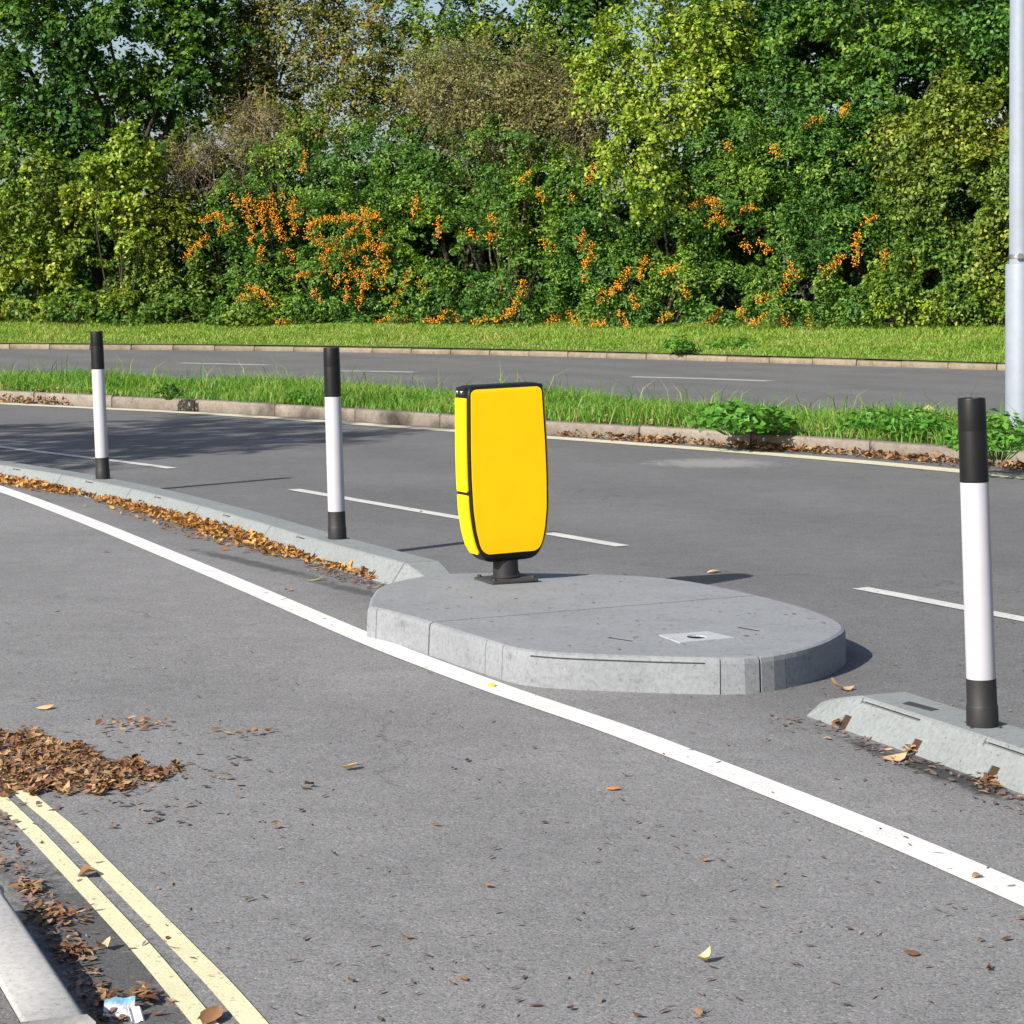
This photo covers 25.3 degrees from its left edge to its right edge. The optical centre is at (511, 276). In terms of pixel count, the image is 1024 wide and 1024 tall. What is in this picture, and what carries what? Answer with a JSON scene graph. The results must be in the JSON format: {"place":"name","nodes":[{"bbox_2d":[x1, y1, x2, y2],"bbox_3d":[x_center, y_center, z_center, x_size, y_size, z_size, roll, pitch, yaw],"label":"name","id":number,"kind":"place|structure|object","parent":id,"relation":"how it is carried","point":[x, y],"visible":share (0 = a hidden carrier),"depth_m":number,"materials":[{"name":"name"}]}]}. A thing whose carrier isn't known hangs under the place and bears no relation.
{"place":"outdoors","nodes":[
{"label":"outdoors","id":0,"kind":"place"},
{"bbox_2d":[0,989,19,1023],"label":"footway","id":1,"kind":"structure","parent":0,"point":[7,1015],"depth_m":4.39,"materials":[{"name":"concrete"}]},
{"bbox_2d":[0,278,1004,363],"bbox_3d":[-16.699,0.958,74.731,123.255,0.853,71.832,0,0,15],"label":"verge","id":2,"kind":"structure","parent":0,"point":[911,322],"depth_m":45.43,"materials":[{"name":"plant"}]},
{"bbox_2d":[0,129,136,323],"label":"leafy bush","id":3,"kind":"object","parent":2,"relation":"on","point":[48,257],"visible":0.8,"depth_m":51.41,"materials":[{"name":"green plant"}]},
{"bbox_2d":[70,113,171,323],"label":"sapling","id":4,"kind":"object","parent":2,"relation":"on","point":[147,162],"visible":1,"depth_m":50.49,"materials":[{"name":"green plant"}]},
{"bbox_2d":[0,0,276,310],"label":"broadleaf tree","id":5,"kind":"object","parent":2,"relation":"on","point":[101,24],"visible":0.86,"depth_m":52.63,"materials":[{"name":"green plant"}]},
{"bbox_2d":[57,173,235,322],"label":"leafy bush","id":6,"kind":"object","parent":2,"relation":"on","point":[149,279],"visible":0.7,"depth_m":50.90,"materials":[{"name":"green plant"}]},
{"bbox_2d":[31,288,291,325],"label":"ground shrub","id":7,"kind":"object","parent":2,"relation":"on","point":[79,302],"visible":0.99,"depth_m":50.17,"materials":[{"name":"green plant"}]},
{"bbox_2d":[0,0,345,310],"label":"broadleaf tree","id":8,"kind":"object","parent":2,"relation":"on","point":[67,146],"visible":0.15,"depth_m":56.09,"materials":[{"name":"green plant"}]},
{"bbox_2d":[135,84,300,315],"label":"bare shrub","id":9,"kind":"object","parent":2,"relation":"on","point":[184,168],"visible":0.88,"depth_m":51.20,"materials":[{"name":"brown plant"}]},
{"bbox_2d":[171,85,468,325],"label":"berry shrub","id":10,"kind":"object","parent":2,"relation":"on","point":[347,300],"visible":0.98,"depth_m":49.75,"materials":[{"name":"green plant"}]},
{"bbox_2d":[190,0,453,312],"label":"broadleaf tree","id":11,"kind":"object","parent":2,"relation":"on","point":[262,73],"visible":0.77,"depth_m":52.70,"materials":[{"name":"green plant"}]},
{"bbox_2d":[199,0,671,311],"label":"broadleaf tree","id":12,"kind":"object","parent":2,"relation":"on","point":[426,238],"visible":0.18,"depth_m":52.53,"materials":[{"name":"green plant"}]},
{"bbox_2d":[365,0,614,310],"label":"broadleaf tree","id":13,"kind":"object","parent":2,"relation":"on","point":[445,27],"visible":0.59,"depth_m":51.55,"materials":[{"name":"green plant"}]},
{"bbox_2d":[373,108,624,327],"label":"berry shrub","id":14,"kind":"object","parent":2,"relation":"on","point":[473,309],"visible":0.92,"depth_m":47.98,"materials":[{"name":"green plant"}]},
{"bbox_2d":[0,152,1005,310],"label":"undergrowth","id":15,"kind":"object","parent":2,"relation":"on","point":[727,301],"visible":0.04,"depth_m":54.78,"materials":[{"name":"green plant"}]},
{"bbox_2d":[383,11,627,321],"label":"twiggy shrub","id":16,"kind":"object","parent":2,"relation":"on","point":[447,78],"visible":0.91,"depth_m":48.34,"materials":[{"name":"brown plant"}]},
{"bbox_2d":[559,0,777,315],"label":"broadleaf tree","id":17,"kind":"object","parent":2,"relation":"on","point":[608,48],"visible":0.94,"depth_m":44.92,"materials":[{"name":"green plant"}]},
{"bbox_2d":[540,91,802,329],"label":"berry shrub","id":18,"kind":"object","parent":2,"relation":"on","point":[710,210],"visible":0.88,"depth_m":45.52,"materials":[{"name":"green plant"}]},
{"bbox_2d":[662,333,695,353],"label":"weed","id":19,"kind":"object","parent":2,"relation":"on","point":[680,343],"visible":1,"depth_m":40.84,"materials":[{"name":"green plant"}]},
{"bbox_2d":[705,337,764,347],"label":"weed","id":20,"kind":"object","parent":2,"relation":"on","point":[736,341],"visible":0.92,"depth_m":41.15,"materials":[{"name":"green plant"}]},
{"bbox_2d":[573,0,1009,311],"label":"broadleaf tree","id":21,"kind":"object","parent":2,"relation":"on","point":[962,207],"visible":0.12,"depth_m":47.77,"materials":[{"name":"green plant"}]},
{"bbox_2d":[701,50,938,329],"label":"berry shrub","id":22,"kind":"object","parent":2,"relation":"on","point":[829,264],"visible":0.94,"depth_m":43.42,"materials":[{"name":"green plant"}]},
{"bbox_2d":[686,0,1009,321],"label":"broadleaf tree","id":23,"kind":"object","parent":2,"relation":"on","point":[874,70],"visible":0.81,"depth_m":43.55,"materials":[{"name":"green plant"}]},
{"bbox_2d":[844,226,1006,330],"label":"ground shrub","id":24,"kind":"object","parent":2,"relation":"on","point":[931,311],"visible":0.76,"depth_m":41.62,"materials":[{"name":"green plant"}]},
{"bbox_2d":[845,58,1008,326],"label":"leafy bush","id":25,"kind":"object","parent":2,"relation":"on","point":[980,161],"visible":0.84,"depth_m":41.46,"materials":[{"name":"green plant"}]},
{"bbox_2d":[0,0,1008,277],"label":"sky","id":26,"kind":"structure","parent":0,"point":[436,8],"materials":[{"name":"white"}]},
{"bbox_2d":[0,349,1023,1023],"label":"road","id":27,"kind":"structure","parent":0,"point":[828,539],"depth_m":7.32,"materials":[{"name":"grey asphalt"}]},
{"bbox_2d":[0,462,84,487],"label":"kerb separator","id":28,"kind":"object","parent":27,"relation":"on","point":[50,475],"visible":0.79,"depth_m":16.48,"materials":[{"name":"concrete"}]},
{"bbox_2d":[37,704,53,708],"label":"fallen leaf","id":29,"kind":"object","parent":27,"relation":"on","point":[45,706],"visible":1,"depth_m":7.89,"materials":[{"name":"brown plant"}]},
{"bbox_2d":[0,883,95,1023],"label":"footway kerb","id":30,"kind":"structure","parent":27,"relation":"on","point":[33,989],"depth_m":4.57,"materials":[{"name":"concrete"}]},
{"bbox_2d":[0,446,175,467],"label":"lane marking","id":31,"kind":"object","parent":27,"relation":"on","point":[152,465],"visible":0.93,"depth_m":18.95,"materials":[{"name":"white paint"}]},
{"bbox_2d":[78,864,97,875],"bbox_3d":[-1.060,1.484,5.687,0.046,0.023,0.047,0,0,30],"label":"fallen leaf","id":32,"kind":"object","parent":27,"relation":"on","point":[86,868],"visible":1,"depth_m":5.70,"materials":[{"name":"plant"}]},
{"bbox_2d":[0,725,182,796],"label":"leaf litter","id":33,"kind":"object","parent":27,"relation":"on","point":[16,740],"visible":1,"depth_m":6.87,"materials":[{"name":"brown plant"}]},
{"bbox_2d":[94,937,109,946],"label":"fallen leaf","id":34,"kind":"object","parent":27,"relation":"on","point":[105,942],"visible":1,"depth_m":5.07,"materials":[{"name":"yellow plant"}]},
{"bbox_2d":[56,474,155,499],"bbox_3d":[-2.756,1.452,15.561,0.349,0.115,1.260,0,0,-32],"label":"kerb separator","id":35,"kind":"object","parent":27,"relation":"on","point":[86,483],"visible":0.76,"depth_m":15.50,"materials":[{"name":"concrete"}]},
{"bbox_2d":[90,331,112,478],"bbox_3d":[-2.847,0.886,15.725,0.101,1.018,0.100,-2,0,29],"label":"marker post","id":36,"kind":"object","parent":35,"relation":"on","point":[102,470],"visible":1,"depth_m":15.69,"materials":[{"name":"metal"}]},
{"bbox_2d":[0,796,218,1023],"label":"yellow line","id":37,"kind":"object","parent":27,"relation":"on","point":[188,1003],"visible":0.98,"depth_m":5.30,"materials":[{"name":"paint"}]},
{"bbox_2d":[103,996,134,1021],"bbox_3d":[-0.798,1.488,4.620,0.062,0.015,0.076,0,18,-6],"label":"wrapper","id":38,"kind":"object","parent":27,"relation":"on","point":[120,1004],"visible":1,"depth_m":4.63,"materials":[{"name":"white plastic"}]},
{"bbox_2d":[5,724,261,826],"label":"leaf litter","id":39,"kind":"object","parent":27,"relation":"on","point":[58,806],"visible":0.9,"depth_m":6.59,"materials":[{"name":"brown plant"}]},
{"bbox_2d":[0,770,268,1023],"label":"yellow line","id":40,"kind":"object","parent":27,"relation":"on","point":[238,1005],"visible":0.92,"depth_m":5.32,"materials":[{"name":"paint"}]},
{"bbox_2d":[127,1006,144,1022],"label":"paper scrap","id":41,"kind":"object","parent":27,"relation":"on","point":[136,1014],"visible":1,"depth_m":4.59,"materials":[{"name":"white paper"}]},
{"bbox_2d":[125,488,223,522],"bbox_3d":[-2.121,1.452,14.474,0.348,0.115,1.259,0,0,-28],"label":"kerb separator","id":42,"kind":"object","parent":27,"relation":"on","point":[182,503],"visible":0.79,"depth_m":14.43,"materials":[{"name":"concrete"}]},
{"bbox_2d":[0,472,378,578],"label":"leaf litter","id":43,"kind":"object","parent":27,"relation":"on","point":[192,521],"visible":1,"depth_m":13.46,"materials":[{"name":"brown plant"}]},
{"bbox_2d":[200,1005,222,1023],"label":"fallen leaf","id":44,"kind":"object","parent":27,"relation":"on","point":[210,1014],"visible":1,"depth_m":4.59,"materials":[{"name":"plant"}]},
{"bbox_2d":[191,363,264,364],"bbox_3d":[-4.939,1.496,39.058,1.902,0.001,0.315,0,0,30],"label":"lane marking","id":45,"kind":"object","parent":27,"relation":"on","point":[225,363],"visible":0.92,"depth_m":39.24,"materials":[{"name":"white paint"}]},
{"bbox_2d":[193,504,297,543],"bbox_3d":[-1.544,1.452,13.357,0.347,0.115,1.253,0,0,-26],"label":"kerb separator","id":46,"kind":"object","parent":27,"relation":"on","point":[245,519],"visible":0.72,"depth_m":13.30,"materials":[{"name":"concrete"}]},
{"bbox_2d":[262,524,435,583],"bbox_3d":[-0.863,1.452,11.965,0.354,0.115,1.842,0,0,-27],"label":"kerb separator","id":47,"kind":"object","parent":27,"relation":"on","point":[385,564],"visible":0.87,"depth_m":11.77,"materials":[{"name":"concrete"}]},
{"bbox_2d":[323,347,348,539],"bbox_3d":[-0.946,0.886,12.127,0.101,1.018,0.100,-2,0,-30],"label":"marker post","id":48,"kind":"object","parent":47,"relation":"on","point":[334,461],"visible":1,"depth_m":12.09,"materials":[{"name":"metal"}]},
{"bbox_2d":[341,762,357,768],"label":"fallen leaf","id":49,"kind":"object","parent":27,"relation":"on","point":[348,766],"visible":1,"depth_m":6.92,"materials":[{"name":"yellow plant"}]},
{"bbox_2d":[363,371,406,371],"bbox_3d":[-2.129,1.496,35.963,1.388,0.001,0.366,0,0,21],"label":"lane dash","id":50,"kind":"object","parent":27,"relation":"on","point":[385,371],"visible":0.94,"depth_m":35.93,"materials":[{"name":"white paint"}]},
{"bbox_2d":[394,561,450,581],"bbox_3d":[-0.374,1.452,11.011,0.340,0.115,0.292,0,0,-27],"label":"kerb separator","id":51,"kind":"object","parent":27,"relation":"on","point":[416,569],"visible":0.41,"depth_m":11.05,"materials":[{"name":"concrete"}]},
{"bbox_2d":[287,489,626,545],"bbox_3d":[-0.462,1.496,14.348,0.101,0.001,4.010,0,0,-32],"label":"lane marking","id":52,"kind":"object","parent":27,"relation":"on","point":[457,517],"visible":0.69,"depth_m":14.45,"materials":[{"name":"white paint"}]},
{"bbox_2d":[0,343,1004,369],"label":"kerb","id":53,"kind":"structure","parent":27,"relation":"on","point":[880,363],"depth_m":42.61,"materials":[{"name":"concrete"}]},
{"bbox_2d":[8,713,998,1003],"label":"leaf litter","id":54,"kind":"object","parent":27,"relation":"on","point":[136,991],"visible":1,"depth_m":5.34,"materials":[{"name":"brown plant"}]},
{"bbox_2d":[0,486,1023,905],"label":"cycle lane line","id":55,"kind":"object","parent":27,"relation":"on","point":[966,868],"visible":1,"depth_m":7.39,"materials":[{"name":"white paint"}]},
{"bbox_2d":[0,390,1023,468],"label":"median kerb","id":56,"kind":"structure","parent":27,"relation":"on","point":[417,418],"depth_m":22.66,"materials":[{"name":"concrete"}]},
{"bbox_2d":[0,492,1023,1023],"bbox_3d":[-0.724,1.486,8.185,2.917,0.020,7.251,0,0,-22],"label":"leaf litter","id":57,"kind":"object","parent":27,"relation":"on","point":[66,955],"visible":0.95,"depth_m":5.43,"materials":[{"name":"brown plant"}]},
{"bbox_2d":[0,382,1023,471],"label":"leaf litter","id":58,"kind":"object","parent":27,"relation":"on","point":[656,437],"visible":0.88,"depth_m":19.71,"materials":[{"name":"brown plant"}]},
{"bbox_2d":[4,383,1019,449],"bbox_3d":[-2.493,1.415,24.723,36.562,0.210,4.122,0,0,43],"label":"median","id":59,"kind":"object","parent":27,"relation":"on","point":[637,423],"visible":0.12,"depth_m":21.60,"materials":[{"name":"plant"}]},
{"bbox_2d":[153,382,183,399],"bbox_3d":[-3.803,1.264,25.238,0.348,0.208,0.352,0,0,0],"label":"weed","id":60,"kind":"object","parent":59,"relation":"on","point":[176,392],"visible":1,"depth_m":25.20,"materials":[{"name":"green plant"}]},
{"bbox_2d":[284,386,323,403],"bbox_3d":[-2.201,1.275,24.561,0.537,0.188,0.529,0,0,0],"label":"weed","id":61,"kind":"object","parent":59,"relation":"on","point":[298,394],"visible":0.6,"depth_m":24.49,"materials":[{"name":"green plant"}]},
{"bbox_2d":[0,350,1023,450],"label":"grass","id":62,"kind":"structure","parent":59,"relation":"on","point":[587,406],"depth_m":23.65,"materials":[{"name":"green plant"}]},
{"bbox_2d":[687,396,780,435],"bbox_3d":[1.916,1.198,19.602,0.806,0.341,0.822,0,0,0],"label":"weed","id":63,"kind":"object","parent":59,"relation":"on","point":[737,416],"visible":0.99,"depth_m":19.44,"materials":[{"name":"green plant"}]},
{"bbox_2d":[731,404,799,433],"bbox_3d":[2.180,1.232,19.818,0.640,0.274,0.655,0,0,0],"label":"weed","id":64,"kind":"object","parent":59,"relation":"on","point":[785,419],"visible":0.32,"depth_m":19.71,"materials":[{"name":"green plant"}]},
{"bbox_2d":[835,406,911,431],"bbox_3d":[3.155,1.242,19.708,0.723,0.253,0.705,0,0,0],"label":"weed","id":65,"kind":"object","parent":59,"relation":"on","point":[863,420],"visible":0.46,"depth_m":19.65,"materials":[{"name":"green plant"}]},
{"bbox_2d":[876,406,956,438],"bbox_3d":[3.431,1.227,19.197,0.746,0.283,0.737,0,0,0],"label":"weed","id":66,"kind":"object","parent":59,"relation":"on","point":[908,416],"visible":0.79,"depth_m":19.08,"materials":[{"name":"green plant"}]},
{"bbox_2d":[944,408,1023,460],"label":"weed","id":67,"kind":"object","parent":59,"relation":"on","point":[1001,438],"visible":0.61,"depth_m":16.87,"materials":[{"name":"green plant"}]},
{"bbox_2d":[1005,0,1023,431],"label":"lamp post","id":68,"kind":"object","parent":59,"relation":"on","point":[1014,333],"visible":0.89,"depth_m":18.92,"materials":[{"name":"metal"}]},
{"bbox_2d":[1,402,1023,478],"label":"median edge line","id":69,"kind":"object","parent":27,"relation":"on","point":[753,452],"visible":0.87,"depth_m":20.30,"materials":[{"name":"beige paint"}]},
{"bbox_2d":[366,573,846,694],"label":"traffic island","id":70,"kind":"structure","parent":27,"relation":"on","point":[717,652],"depth_m":8.84,"materials":[{"name":"concrete"}]},
{"bbox_2d":[455,382,548,584],"bbox_3d":[-0.042,0.926,10.261,0.402,0.888,0.215,-2,0,-23],"label":"traffic bollard","id":71,"kind":"object","parent":70,"relation":"on","point":[502,470],"visible":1,"depth_m":10.18,"materials":[{"name":"yellow plastic"},{"name":"dark iron"},{"name":"black rubber"}]},
{"bbox_2d":[436,581,824,645],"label":"leaf litter","id":72,"kind":"object","parent":70,"relation":"on","point":[638,620],"visible":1,"depth_m":9.20,"materials":[{"name":"brown plant"}]},
{"bbox_2d":[606,786,620,789],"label":"fallen leaf","id":73,"kind":"object","parent":27,"relation":"on","point":[614,787],"visible":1,"depth_m":6.65,"materials":[{"name":"orange plant"}]},
{"bbox_2d":[634,376,770,380],"bbox_3d":[2.767,1.496,33.396,2.387,0.001,0.397,0,0,36],"label":"lane marking","id":74,"kind":"object","parent":27,"relation":"on","point":[705,378],"visible":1,"depth_m":33.46,"materials":[{"name":"white paint"}]},
{"bbox_2d":[697,946,710,960],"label":"fallen leaf","id":75,"kind":"object","parent":27,"relation":"on","point":[704,956],"visible":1,"depth_m":4.99,"materials":[{"name":"yellow plant"}]},
{"bbox_2d":[831,677,853,689],"bbox_3d":[1.199,1.472,8.248,0.090,0.048,0.066,0,0,0],"label":"fallen leaf","id":76,"kind":"object","parent":27,"relation":"on","point":[834,682],"visible":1,"depth_m":8.25,"materials":[{"name":"brown plant"}]},
{"bbox_2d":[884,752,906,760],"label":"fallen leaf","id":77,"kind":"object","parent":27,"relation":"on","point":[900,757],"visible":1,"depth_m":7.07,"materials":[{"name":"yellow plant"}]},
{"bbox_2d":[807,692,1023,793],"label":"kerb separator","id":78,"kind":"object","parent":27,"relation":"on","point":[943,734],"visible":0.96,"depth_m":7.17,"materials":[{"name":"concrete"}]},
{"bbox_2d":[958,397,1001,728],"bbox_3d":[1.446,0.886,7.083,0.100,1.018,0.101,-2,0,0],"label":"marker post","id":79,"kind":"object","parent":78,"relation":"on","point":[981,700],"visible":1,"depth_m":7.04,"materials":[{"name":"white plastic"}]},
{"bbox_2d":[852,587,1023,620],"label":"lane marking","id":80,"kind":"object","parent":27,"relation":"on","point":[944,603],"visible":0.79,"depth_m":10.52,"materials":[{"name":"white paint"}]}
]}

